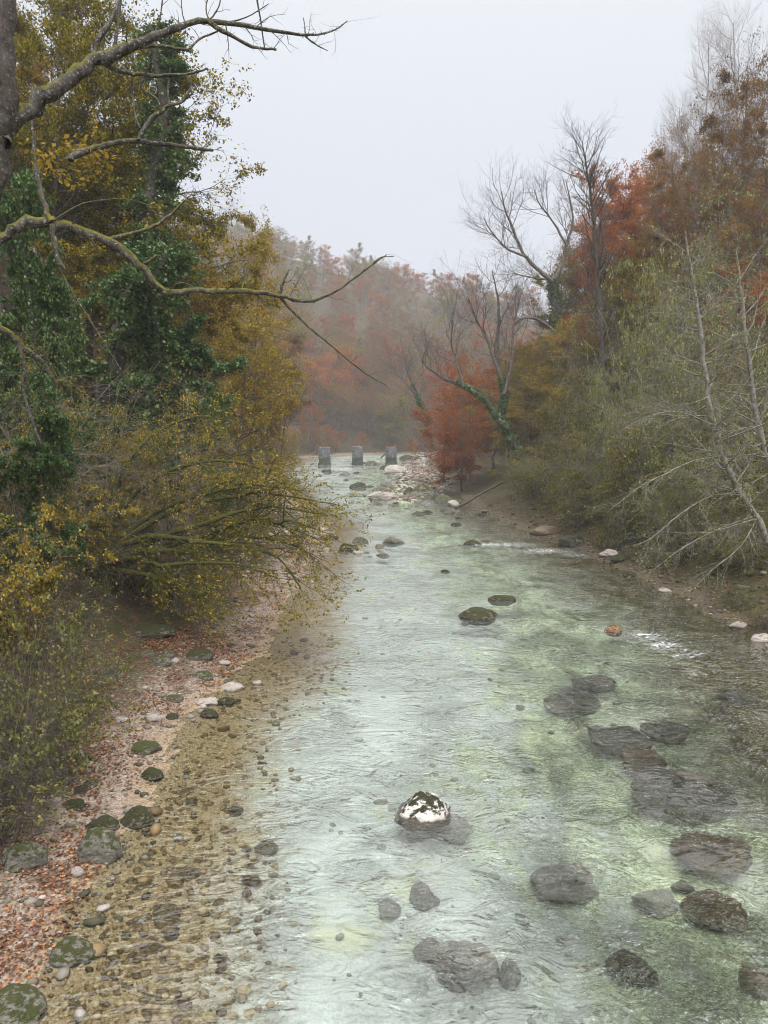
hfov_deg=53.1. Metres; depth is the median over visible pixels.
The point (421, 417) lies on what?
crimson tree
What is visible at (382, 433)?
olive tree
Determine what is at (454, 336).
brown tree
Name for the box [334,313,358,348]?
red tree
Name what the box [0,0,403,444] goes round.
foreground tree
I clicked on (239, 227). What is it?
olive tree
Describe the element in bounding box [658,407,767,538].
hazel shrub
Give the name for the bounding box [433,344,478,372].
brown tree
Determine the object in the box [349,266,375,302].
brown tree
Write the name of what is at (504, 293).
olive tree
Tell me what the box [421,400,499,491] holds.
crimson tree
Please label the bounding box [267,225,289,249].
brown tree
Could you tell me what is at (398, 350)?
red tree
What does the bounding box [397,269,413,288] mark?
brown tree
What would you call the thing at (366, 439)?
red tree
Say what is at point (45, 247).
olive tree
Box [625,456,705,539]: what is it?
hazel shrub
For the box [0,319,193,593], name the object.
hazel shrub
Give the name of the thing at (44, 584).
hazel shrub
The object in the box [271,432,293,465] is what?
olive tree
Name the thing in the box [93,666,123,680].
mossy boulder
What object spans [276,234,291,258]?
olive tree
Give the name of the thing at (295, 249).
brown tree
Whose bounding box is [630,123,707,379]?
brown tree
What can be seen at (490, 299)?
olive tree
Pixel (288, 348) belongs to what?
red tree
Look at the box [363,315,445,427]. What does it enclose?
ivy clad tree
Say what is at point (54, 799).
pale rock
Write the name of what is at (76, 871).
pale rock
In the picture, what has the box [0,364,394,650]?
spreading hazel
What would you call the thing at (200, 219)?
olive tree
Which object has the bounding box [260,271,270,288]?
red tree
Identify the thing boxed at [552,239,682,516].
grey green shrub
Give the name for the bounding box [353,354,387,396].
brown tree
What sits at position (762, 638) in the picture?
pale slab
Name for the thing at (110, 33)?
olive tree
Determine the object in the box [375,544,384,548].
river rock
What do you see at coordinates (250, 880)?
sunken rock
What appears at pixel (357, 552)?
pale rock
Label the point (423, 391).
red tree
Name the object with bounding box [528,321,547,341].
brown tree
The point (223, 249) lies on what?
red tree
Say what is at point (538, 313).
brown tree
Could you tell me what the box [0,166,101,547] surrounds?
ivy tree
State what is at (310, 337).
brown tree
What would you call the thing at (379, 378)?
brown tree
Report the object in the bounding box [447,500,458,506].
pale rock
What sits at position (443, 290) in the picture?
olive tree
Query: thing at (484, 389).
brown tree
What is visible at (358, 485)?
mossy rock
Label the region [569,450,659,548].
hazel shrub
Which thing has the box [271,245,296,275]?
brown tree
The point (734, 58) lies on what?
bare tree
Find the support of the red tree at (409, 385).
on the ground
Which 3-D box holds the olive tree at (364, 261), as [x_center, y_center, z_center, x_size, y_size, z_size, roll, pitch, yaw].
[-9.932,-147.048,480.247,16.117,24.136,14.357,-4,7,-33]
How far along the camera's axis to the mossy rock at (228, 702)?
25.30 m
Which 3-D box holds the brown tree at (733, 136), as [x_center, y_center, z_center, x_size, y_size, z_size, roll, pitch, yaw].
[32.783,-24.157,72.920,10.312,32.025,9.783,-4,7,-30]
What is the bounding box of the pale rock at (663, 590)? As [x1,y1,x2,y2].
[658,588,671,592]
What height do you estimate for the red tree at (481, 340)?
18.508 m
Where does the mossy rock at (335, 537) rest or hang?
on the ground
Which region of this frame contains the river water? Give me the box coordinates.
[142,453,767,1023]
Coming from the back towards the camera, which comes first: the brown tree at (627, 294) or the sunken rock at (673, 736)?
the brown tree at (627, 294)
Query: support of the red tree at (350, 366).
on the ground
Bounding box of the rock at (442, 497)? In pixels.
[434,493,451,503]
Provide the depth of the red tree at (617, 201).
112.38 m
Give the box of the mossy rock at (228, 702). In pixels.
[217,697,236,707]
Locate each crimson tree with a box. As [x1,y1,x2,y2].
[403,361,482,475]
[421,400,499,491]
[428,340,513,482]
[462,330,547,457]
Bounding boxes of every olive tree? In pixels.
[0,78,89,351]
[4,121,38,214]
[6,98,66,268]
[6,191,86,274]
[7,0,209,398]
[8,211,181,426]
[9,0,152,383]
[26,2,272,471]
[35,152,92,256]
[85,102,251,445]
[177,263,233,418]
[179,334,232,394]
[232,221,241,241]
[232,223,253,243]
[269,259,290,293]
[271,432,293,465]
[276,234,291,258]
[279,330,311,360]
[286,260,312,296]
[286,286,312,314]
[286,431,300,458]
[288,431,302,456]
[290,313,313,352]
[291,266,314,303]
[291,374,319,422]
[293,253,311,278]
[295,236,315,261]
[296,354,323,398]
[306,259,321,284]
[330,341,361,384]
[332,271,352,298]
[342,336,375,377]
[347,242,367,270]
[351,260,366,288]
[357,257,377,293]
[368,392,416,451]
[373,424,389,445]
[378,265,392,290]
[405,348,433,383]
[405,360,442,402]
[428,269,443,295]
[428,310,450,347]
[436,286,458,317]
[441,289,459,318]
[452,354,477,385]
[459,382,488,452]
[460,330,479,352]
[475,336,504,373]
[475,386,501,446]
[481,292,497,321]
[494,342,550,454]
[495,291,511,315]
[496,333,550,430]
[509,281,534,317]
[523,322,591,460]
[529,244,593,426]
[579,233,697,470]
[594,344,657,423]
[618,244,706,393]
[674,202,738,306]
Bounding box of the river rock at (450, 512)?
[443,510,453,515]
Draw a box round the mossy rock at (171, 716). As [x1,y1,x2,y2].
[165,713,178,719]
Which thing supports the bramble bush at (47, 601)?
on the ground
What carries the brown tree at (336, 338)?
on the ground
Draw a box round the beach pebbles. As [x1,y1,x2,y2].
[0,619,277,1023]
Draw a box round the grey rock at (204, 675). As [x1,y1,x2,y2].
[193,670,212,680]
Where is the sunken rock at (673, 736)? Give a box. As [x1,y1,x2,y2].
[640,720,689,744]
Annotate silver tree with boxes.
[560,157,767,625]
[658,191,767,525]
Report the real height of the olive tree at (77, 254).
19.762 m
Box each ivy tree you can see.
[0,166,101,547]
[0,280,112,575]
[0,361,90,614]
[4,397,104,537]
[65,13,201,486]
[78,237,252,596]
[112,294,229,574]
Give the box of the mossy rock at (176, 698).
[166,694,183,702]
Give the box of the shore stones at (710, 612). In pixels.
[459,495,767,677]
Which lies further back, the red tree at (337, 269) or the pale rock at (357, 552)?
the red tree at (337, 269)
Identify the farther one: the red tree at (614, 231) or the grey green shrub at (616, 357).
the red tree at (614, 231)
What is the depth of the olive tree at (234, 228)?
552.24 m
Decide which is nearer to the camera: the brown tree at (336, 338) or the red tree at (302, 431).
the red tree at (302, 431)
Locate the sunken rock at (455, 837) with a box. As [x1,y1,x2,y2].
[428,814,473,843]
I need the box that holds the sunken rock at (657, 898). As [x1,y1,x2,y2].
[631,888,678,918]
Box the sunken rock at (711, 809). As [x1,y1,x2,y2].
[631,767,736,825]
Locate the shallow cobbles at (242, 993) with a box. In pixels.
[38,641,364,1023]
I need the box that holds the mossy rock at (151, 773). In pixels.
[140,767,163,780]
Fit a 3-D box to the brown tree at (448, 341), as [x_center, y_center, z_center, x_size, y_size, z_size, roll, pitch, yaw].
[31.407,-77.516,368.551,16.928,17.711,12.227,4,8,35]
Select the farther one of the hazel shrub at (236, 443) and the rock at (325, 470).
the rock at (325, 470)
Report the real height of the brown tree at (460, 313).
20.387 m
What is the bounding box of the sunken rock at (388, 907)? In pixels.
[378,898,400,917]
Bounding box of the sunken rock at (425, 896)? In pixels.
[409,881,433,910]
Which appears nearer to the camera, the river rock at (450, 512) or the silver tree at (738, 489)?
the silver tree at (738, 489)
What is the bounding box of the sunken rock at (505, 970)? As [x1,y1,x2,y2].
[497,957,520,990]
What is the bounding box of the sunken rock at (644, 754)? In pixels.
[622,749,667,772]
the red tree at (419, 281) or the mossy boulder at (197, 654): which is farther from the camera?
the red tree at (419, 281)
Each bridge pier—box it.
[318,445,330,467]
[351,444,363,467]
[385,445,396,465]
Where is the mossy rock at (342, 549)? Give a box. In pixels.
[339,543,358,552]
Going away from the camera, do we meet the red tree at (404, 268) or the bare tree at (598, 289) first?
the bare tree at (598, 289)
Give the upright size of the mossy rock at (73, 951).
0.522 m
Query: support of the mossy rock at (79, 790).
on the ground
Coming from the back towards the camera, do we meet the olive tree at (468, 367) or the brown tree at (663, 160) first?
the olive tree at (468, 367)
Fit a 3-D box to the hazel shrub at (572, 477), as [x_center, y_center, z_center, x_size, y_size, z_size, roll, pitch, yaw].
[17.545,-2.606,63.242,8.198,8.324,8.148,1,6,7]
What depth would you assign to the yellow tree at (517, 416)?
97.28 m
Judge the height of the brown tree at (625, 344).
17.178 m
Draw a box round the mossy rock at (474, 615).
[458,607,497,625]
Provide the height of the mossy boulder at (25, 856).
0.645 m
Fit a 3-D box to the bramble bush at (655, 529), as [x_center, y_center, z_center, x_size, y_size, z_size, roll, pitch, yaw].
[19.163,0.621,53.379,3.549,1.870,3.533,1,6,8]
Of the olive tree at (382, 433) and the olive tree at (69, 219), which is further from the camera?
the olive tree at (382, 433)
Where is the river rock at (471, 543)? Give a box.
[463,540,481,547]
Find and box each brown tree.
[226,390,282,447]
[234,230,248,248]
[259,314,314,509]
[259,315,295,343]
[260,309,288,339]
[266,308,302,351]
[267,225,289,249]
[269,229,285,254]
[269,244,284,265]
[270,287,298,314]
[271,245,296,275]
[277,369,307,409]
[280,276,311,307]
[282,234,298,250]
[286,242,302,269]
[286,351,317,391]
[291,430,304,448]
[293,316,318,344]
[295,309,315,321]
[297,303,318,324]
[298,323,327,358]
[298,330,322,357]
[299,244,316,260]
[300,239,317,263]
[300,350,335,398]
[308,429,324,454]
[310,252,334,286]
[313,339,356,368]
[318,273,347,309]
[318,433,334,448]
[319,315,351,341]
[320,313,350,344]
[322,331,350,366]
[324,303,363,330]
[326,295,364,326]
[326,436,338,453]
[337,326,372,374]
[340,256,354,275]
[342,253,354,275]
[346,344,387,390]
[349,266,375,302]
[350,332,377,363]
[351,357,393,414]
[351,384,396,440]
[353,262,378,295]
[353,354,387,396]
[357,312,392,351]
[360,316,388,343]
[365,263,380,286]
[366,379,403,423]
[367,257,384,275]
[368,281,395,314]
[370,355,399,394]
[371,389,408,433]
[372,267,404,305]
[376,329,399,354]
[379,261,399,284]
[381,333,410,367]
[384,368,419,398]
[385,375,418,421]
[385,381,419,436]
[392,265,416,290]
[392,318,421,348]
[395,436,408,449]
[396,332,425,367]
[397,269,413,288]
[398,308,420,338]
[414,355,440,383]
[414,400,442,444]
[415,325,438,354]
[418,383,452,438]
[419,289,450,329]
[423,354,453,404]
[424,335,453,365]
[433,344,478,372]
[434,271,454,288]
[437,331,464,358]
[439,325,464,350]
[447,276,480,311]
[449,301,473,335]
[449,339,480,372]
[453,332,486,365]
[458,293,484,317]
[465,339,493,365]
[467,359,492,376]
[473,369,497,448]
[475,283,489,303]
[476,373,497,438]
[483,334,524,360]
[490,319,508,341]
[502,346,536,434]
[520,357,541,451]
[526,303,550,329]
[526,343,577,460]
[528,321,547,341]
[530,329,580,437]
[540,205,609,330]
[548,288,633,404]
[580,279,648,391]
[597,299,656,433]
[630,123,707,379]
[635,260,717,441]
[637,320,719,422]
[638,130,750,439]
[639,114,735,333]
[665,349,731,436]
[673,83,767,334]
[687,26,767,243]
[689,264,722,334]
[699,185,767,375]
[717,213,767,295]
[719,69,767,344]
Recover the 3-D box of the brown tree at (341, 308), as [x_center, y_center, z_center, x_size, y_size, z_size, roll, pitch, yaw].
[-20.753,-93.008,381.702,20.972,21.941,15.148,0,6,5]
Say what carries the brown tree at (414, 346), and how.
on the ground
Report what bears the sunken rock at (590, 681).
on the ground
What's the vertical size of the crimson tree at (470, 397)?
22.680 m
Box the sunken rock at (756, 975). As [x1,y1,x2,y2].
[738,965,767,1000]
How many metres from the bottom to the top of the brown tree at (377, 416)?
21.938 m
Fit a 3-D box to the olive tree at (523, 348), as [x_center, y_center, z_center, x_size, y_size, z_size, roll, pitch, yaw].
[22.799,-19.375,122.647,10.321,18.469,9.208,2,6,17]
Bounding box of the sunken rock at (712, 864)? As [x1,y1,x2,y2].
[669,830,752,880]
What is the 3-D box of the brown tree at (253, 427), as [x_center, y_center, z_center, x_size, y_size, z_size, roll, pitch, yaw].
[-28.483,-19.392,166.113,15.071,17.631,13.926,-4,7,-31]
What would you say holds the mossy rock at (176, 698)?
on the ground
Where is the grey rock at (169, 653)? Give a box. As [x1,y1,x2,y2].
[162,650,174,657]
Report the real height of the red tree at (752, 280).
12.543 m
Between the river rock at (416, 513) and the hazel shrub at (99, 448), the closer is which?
the hazel shrub at (99, 448)
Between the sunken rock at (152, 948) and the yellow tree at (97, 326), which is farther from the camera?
the yellow tree at (97, 326)
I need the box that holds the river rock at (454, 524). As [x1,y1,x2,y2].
[450,523,460,526]
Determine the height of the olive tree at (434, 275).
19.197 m
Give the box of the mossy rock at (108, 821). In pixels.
[85,814,119,830]
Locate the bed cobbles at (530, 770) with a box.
[302,596,767,1023]
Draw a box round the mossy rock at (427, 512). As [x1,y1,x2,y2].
[422,510,432,514]
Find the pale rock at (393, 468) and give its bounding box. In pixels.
[384,465,406,473]
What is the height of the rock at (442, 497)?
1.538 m
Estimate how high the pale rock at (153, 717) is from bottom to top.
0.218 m
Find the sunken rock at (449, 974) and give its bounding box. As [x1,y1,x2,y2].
[433,940,499,992]
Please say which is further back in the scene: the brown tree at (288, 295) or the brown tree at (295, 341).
the brown tree at (288, 295)
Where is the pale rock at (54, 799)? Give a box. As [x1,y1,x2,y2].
[50,797,61,802]
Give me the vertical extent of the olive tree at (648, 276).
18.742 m
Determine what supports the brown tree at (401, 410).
on the ground
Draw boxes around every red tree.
[214,236,230,266]
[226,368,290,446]
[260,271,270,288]
[273,301,300,330]
[275,340,290,356]
[276,377,306,429]
[282,343,295,365]
[290,340,318,367]
[295,426,308,442]
[296,402,324,451]
[299,358,339,421]
[303,354,344,410]
[313,315,340,344]
[316,244,333,277]
[318,352,348,397]
[319,257,350,286]
[319,276,355,309]
[322,424,336,444]
[329,368,360,405]
[330,345,359,396]
[331,356,371,406]
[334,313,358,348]
[335,431,347,450]
[350,278,374,313]
[356,431,369,444]
[362,293,393,326]
[365,330,395,364]
[376,341,409,393]
[381,347,409,379]
[389,264,414,298]
[391,374,422,416]
[406,271,422,289]
[412,272,433,292]
[416,368,445,408]
[417,430,432,449]
[420,279,437,296]
[427,347,451,373]
[432,271,456,299]
[436,365,465,398]
[443,372,467,409]
[448,276,473,310]
[462,298,484,329]
[463,271,480,301]
[471,319,500,356]
[471,336,493,370]
[473,317,496,344]
[481,290,496,313]
[500,294,519,324]
[500,316,516,341]
[506,329,536,362]
[517,286,546,321]
[525,250,601,354]
[563,163,648,318]
[563,303,608,420]
[565,217,639,310]
[568,159,652,385]
[587,194,679,329]
[610,143,691,252]
[629,187,692,285]
[655,179,758,304]
[677,258,767,442]
[704,252,767,333]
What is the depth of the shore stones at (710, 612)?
41.85 m
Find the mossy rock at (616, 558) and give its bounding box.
[609,554,630,562]
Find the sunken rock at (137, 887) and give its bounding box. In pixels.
[133,882,148,889]
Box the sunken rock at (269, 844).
[254,841,278,855]
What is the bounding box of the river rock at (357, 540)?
[352,537,367,544]
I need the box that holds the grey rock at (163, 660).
[151,655,170,665]
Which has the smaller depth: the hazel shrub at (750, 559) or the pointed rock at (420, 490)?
the hazel shrub at (750, 559)
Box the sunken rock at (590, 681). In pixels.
[569,674,616,692]
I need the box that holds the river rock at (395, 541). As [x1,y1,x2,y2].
[382,537,404,546]
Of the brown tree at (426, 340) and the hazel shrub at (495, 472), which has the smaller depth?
the hazel shrub at (495, 472)
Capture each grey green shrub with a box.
[539,291,636,485]
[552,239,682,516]
[562,303,705,547]
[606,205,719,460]
[612,439,709,569]
[622,263,767,518]
[624,204,767,501]
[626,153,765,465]
[642,399,759,564]
[655,327,767,520]
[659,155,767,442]
[688,222,767,501]
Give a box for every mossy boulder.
[0,983,46,1023]
[1,842,47,872]
[32,775,68,792]
[77,827,122,864]
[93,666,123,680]
[131,740,161,755]
[134,624,174,638]
[186,647,213,660]
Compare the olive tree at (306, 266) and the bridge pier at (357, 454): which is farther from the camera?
the olive tree at (306, 266)
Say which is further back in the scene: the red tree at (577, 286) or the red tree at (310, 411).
the red tree at (310, 411)
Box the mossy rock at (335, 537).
[326,533,338,539]
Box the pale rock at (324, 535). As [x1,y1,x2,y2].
[309,529,325,539]
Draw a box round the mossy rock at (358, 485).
[349,482,366,490]
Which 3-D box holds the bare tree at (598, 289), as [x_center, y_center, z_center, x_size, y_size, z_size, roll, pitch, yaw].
[16.315,-17.008,64.226,7.423,34.294,8.173,0,6,0]
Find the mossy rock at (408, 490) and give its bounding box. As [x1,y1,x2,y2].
[403,487,412,494]
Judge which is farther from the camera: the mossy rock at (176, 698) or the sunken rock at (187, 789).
the mossy rock at (176, 698)
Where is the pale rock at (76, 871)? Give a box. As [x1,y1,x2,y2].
[70,866,83,877]
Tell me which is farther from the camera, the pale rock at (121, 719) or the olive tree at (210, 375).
the olive tree at (210, 375)
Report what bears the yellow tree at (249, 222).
on the ground
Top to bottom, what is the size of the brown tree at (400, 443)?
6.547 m
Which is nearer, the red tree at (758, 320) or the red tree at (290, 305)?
the red tree at (758, 320)
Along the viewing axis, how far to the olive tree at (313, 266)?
471.74 m
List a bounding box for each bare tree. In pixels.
[213,194,249,448]
[541,97,634,510]
[645,76,706,266]
[657,1,752,303]
[674,42,762,261]
[679,0,767,244]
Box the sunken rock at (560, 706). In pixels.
[543,690,601,716]
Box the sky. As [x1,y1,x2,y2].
[14,0,767,322]
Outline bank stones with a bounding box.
[488,492,767,619]
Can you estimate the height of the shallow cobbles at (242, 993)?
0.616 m
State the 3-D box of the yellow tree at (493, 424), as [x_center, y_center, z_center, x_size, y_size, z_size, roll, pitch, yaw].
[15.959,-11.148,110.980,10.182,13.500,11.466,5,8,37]
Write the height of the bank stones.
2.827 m
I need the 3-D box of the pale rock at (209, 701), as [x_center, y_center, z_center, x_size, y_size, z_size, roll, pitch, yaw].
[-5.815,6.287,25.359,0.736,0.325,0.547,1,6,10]
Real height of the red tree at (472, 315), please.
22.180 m
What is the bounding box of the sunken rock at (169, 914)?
[152,903,183,926]
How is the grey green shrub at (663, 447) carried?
on the ground
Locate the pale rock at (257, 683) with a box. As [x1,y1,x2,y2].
[252,680,263,686]
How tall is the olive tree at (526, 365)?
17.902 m
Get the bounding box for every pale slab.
[221,681,245,692]
[368,491,394,503]
[599,549,617,556]
[751,633,767,642]
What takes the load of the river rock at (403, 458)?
on the ground
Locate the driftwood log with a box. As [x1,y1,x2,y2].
[454,482,502,509]
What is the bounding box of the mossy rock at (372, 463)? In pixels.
[365,461,379,468]
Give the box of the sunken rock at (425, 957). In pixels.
[412,938,440,963]
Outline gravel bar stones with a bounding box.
[370,459,452,506]
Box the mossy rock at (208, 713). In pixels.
[200,708,218,718]
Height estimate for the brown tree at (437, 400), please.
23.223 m
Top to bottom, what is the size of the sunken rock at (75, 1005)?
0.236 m
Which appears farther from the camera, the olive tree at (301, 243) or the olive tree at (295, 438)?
the olive tree at (301, 243)
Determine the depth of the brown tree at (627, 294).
88.03 m
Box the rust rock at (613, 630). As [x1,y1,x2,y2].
[604,624,621,636]
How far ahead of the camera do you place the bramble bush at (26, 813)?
16.36 m
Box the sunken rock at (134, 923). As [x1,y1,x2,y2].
[126,919,142,928]
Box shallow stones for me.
[85,635,333,1023]
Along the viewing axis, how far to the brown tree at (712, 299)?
76.89 m
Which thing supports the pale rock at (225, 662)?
on the ground
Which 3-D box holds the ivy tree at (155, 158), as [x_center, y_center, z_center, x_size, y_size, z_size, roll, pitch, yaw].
[-14.194,-12.806,42.742,5.580,28.454,8.164,4,7,33]
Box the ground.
[0,212,767,1023]
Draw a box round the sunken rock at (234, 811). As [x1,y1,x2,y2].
[227,805,243,816]
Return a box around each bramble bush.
[0,534,127,672]
[0,535,130,774]
[0,585,157,740]
[0,600,95,841]
[0,631,161,719]
[0,653,124,811]
[0,663,161,777]
[0,689,105,862]
[637,516,664,532]
[666,523,703,544]
[683,540,740,573]
[699,572,767,610]
[722,590,767,629]
[726,517,767,556]
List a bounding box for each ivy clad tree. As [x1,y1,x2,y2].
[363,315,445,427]
[397,227,548,470]
[449,124,610,400]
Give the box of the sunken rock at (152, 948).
[139,942,169,955]
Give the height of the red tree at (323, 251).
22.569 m
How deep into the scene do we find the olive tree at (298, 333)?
328.71 m
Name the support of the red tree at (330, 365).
on the ground
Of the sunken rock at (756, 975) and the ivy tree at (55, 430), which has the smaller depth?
the sunken rock at (756, 975)
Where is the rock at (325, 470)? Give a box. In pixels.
[321,467,331,474]
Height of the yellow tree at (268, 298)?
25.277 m
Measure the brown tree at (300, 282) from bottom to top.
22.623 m
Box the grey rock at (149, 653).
[141,649,154,656]
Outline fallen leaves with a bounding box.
[0,456,767,992]
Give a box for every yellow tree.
[1,48,75,233]
[6,0,118,312]
[7,218,135,431]
[96,226,226,392]
[169,250,311,508]
[179,298,315,569]
[213,256,297,514]
[217,204,317,498]
[460,389,530,476]
[489,403,557,479]
[492,364,563,458]
[526,314,619,411]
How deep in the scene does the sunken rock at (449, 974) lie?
13.59 m
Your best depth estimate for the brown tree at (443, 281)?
470.77 m
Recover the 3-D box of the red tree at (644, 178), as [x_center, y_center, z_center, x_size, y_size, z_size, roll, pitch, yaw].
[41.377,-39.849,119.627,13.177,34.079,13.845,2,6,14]
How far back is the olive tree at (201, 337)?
74.14 m
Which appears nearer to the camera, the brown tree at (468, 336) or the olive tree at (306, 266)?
the brown tree at (468, 336)
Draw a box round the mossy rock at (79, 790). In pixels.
[74,785,88,794]
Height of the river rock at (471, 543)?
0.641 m
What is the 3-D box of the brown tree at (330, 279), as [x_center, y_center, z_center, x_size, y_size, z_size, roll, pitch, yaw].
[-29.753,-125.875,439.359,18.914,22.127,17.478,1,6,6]
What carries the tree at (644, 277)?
on the ground
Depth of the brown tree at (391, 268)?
516.89 m
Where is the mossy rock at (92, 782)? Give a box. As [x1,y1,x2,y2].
[83,779,99,786]
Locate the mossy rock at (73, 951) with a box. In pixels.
[49,936,94,968]
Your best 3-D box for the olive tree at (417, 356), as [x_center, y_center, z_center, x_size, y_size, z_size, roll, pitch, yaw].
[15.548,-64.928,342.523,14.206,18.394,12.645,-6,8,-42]
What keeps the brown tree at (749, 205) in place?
on the ground
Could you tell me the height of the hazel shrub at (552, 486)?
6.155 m
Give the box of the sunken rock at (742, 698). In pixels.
[716,691,757,702]
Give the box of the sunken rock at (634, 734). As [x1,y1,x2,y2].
[587,725,654,757]
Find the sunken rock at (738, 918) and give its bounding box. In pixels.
[679,888,748,932]
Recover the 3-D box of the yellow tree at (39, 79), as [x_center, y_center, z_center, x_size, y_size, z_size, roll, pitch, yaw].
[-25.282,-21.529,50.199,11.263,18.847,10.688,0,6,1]
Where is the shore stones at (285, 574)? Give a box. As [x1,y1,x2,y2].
[210,509,335,584]
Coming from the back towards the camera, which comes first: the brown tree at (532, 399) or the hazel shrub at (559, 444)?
the brown tree at (532, 399)
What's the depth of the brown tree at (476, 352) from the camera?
350.61 m
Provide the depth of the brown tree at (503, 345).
359.38 m
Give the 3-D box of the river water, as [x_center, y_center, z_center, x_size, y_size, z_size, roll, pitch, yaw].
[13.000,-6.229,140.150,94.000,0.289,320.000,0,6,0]
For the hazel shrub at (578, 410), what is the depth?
68.23 m
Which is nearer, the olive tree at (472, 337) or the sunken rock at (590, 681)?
the sunken rock at (590, 681)
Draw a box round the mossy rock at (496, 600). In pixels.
[488,595,515,605]
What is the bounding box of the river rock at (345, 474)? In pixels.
[339,472,350,476]
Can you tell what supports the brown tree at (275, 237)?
on the ground
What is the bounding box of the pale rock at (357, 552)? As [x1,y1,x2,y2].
[352,550,362,555]
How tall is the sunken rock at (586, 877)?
0.762 m
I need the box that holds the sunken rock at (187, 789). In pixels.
[179,787,193,793]
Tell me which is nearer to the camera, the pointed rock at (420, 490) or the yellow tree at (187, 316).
the yellow tree at (187, 316)
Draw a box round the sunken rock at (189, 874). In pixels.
[175,867,199,881]
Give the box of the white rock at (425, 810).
[394,791,450,830]
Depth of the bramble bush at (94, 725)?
19.50 m
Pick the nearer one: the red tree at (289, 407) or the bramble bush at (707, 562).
the bramble bush at (707, 562)
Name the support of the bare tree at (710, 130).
on the ground
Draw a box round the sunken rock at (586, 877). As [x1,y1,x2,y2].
[530,862,598,904]
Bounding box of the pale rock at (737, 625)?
[729,621,746,628]
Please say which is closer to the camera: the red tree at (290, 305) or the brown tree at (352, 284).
the red tree at (290, 305)
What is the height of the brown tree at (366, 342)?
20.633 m
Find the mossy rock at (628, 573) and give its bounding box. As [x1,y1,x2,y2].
[622,571,636,576]
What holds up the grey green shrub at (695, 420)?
on the ground
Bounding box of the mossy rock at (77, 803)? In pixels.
[61,798,86,810]
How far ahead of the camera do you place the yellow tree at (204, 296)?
52.38 m
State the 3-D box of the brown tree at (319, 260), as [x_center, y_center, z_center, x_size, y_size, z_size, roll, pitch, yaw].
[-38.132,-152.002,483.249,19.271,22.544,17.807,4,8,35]
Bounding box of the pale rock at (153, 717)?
[146,714,160,720]
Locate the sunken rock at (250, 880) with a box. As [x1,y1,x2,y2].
[241,875,261,885]
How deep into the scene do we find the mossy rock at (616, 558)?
51.07 m
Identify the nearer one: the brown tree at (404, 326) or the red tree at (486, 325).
the brown tree at (404, 326)
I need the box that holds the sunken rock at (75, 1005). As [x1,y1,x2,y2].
[68,998,86,1010]
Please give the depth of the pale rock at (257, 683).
27.32 m
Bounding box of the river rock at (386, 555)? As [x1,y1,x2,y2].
[377,552,389,558]
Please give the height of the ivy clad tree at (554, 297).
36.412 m
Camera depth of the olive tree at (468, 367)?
321.18 m
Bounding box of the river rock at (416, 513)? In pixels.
[411,511,424,516]
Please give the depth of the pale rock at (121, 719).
23.36 m
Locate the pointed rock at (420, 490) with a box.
[410,483,437,499]
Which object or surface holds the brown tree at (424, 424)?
on the ground
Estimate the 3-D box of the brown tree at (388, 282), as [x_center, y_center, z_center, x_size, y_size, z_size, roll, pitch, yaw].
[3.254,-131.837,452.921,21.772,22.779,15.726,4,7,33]
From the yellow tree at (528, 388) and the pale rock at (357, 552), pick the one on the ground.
the yellow tree at (528, 388)
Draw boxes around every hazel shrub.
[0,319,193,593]
[0,325,171,607]
[0,434,142,604]
[0,453,119,675]
[49,461,173,577]
[76,361,229,595]
[79,340,263,625]
[88,339,229,599]
[94,427,242,601]
[197,403,285,554]
[489,430,578,499]
[489,454,541,494]
[501,452,576,504]
[509,419,618,511]
[518,368,622,501]
[535,462,604,535]
[546,351,646,494]
[547,401,663,529]
[547,430,644,519]
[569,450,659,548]
[581,386,703,532]
[583,411,677,538]
[621,350,754,519]
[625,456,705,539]
[648,458,767,559]
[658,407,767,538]
[688,492,767,575]
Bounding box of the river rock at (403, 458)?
[399,455,412,461]
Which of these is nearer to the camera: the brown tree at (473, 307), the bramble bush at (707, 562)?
the bramble bush at (707, 562)
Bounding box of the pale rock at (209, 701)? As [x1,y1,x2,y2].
[197,697,217,706]
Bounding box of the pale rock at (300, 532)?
[290,528,311,538]
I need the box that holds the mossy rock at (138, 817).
[120,805,154,829]
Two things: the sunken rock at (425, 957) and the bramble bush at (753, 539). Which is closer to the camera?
the sunken rock at (425, 957)
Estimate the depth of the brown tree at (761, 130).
65.08 m
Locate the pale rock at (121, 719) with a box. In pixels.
[115,717,128,722]
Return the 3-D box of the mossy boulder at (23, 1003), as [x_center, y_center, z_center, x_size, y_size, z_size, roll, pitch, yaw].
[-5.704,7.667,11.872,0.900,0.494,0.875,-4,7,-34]
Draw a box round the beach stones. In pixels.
[0,595,306,1023]
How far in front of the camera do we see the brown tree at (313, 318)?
384.99 m
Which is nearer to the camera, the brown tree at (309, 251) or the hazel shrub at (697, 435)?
the hazel shrub at (697, 435)
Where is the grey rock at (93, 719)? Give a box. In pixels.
[85,718,100,725]
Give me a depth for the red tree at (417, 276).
517.80 m
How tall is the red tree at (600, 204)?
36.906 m
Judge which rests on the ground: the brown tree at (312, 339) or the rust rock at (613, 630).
the brown tree at (312, 339)
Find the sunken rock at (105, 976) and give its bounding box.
[100,967,122,980]
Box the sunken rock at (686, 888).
[670,879,693,893]
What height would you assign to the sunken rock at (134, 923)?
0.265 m
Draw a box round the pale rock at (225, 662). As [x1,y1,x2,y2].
[219,660,229,665]
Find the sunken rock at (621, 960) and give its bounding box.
[605,949,658,987]
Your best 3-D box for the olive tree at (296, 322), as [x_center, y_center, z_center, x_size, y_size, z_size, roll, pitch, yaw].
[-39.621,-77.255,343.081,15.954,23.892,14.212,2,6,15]

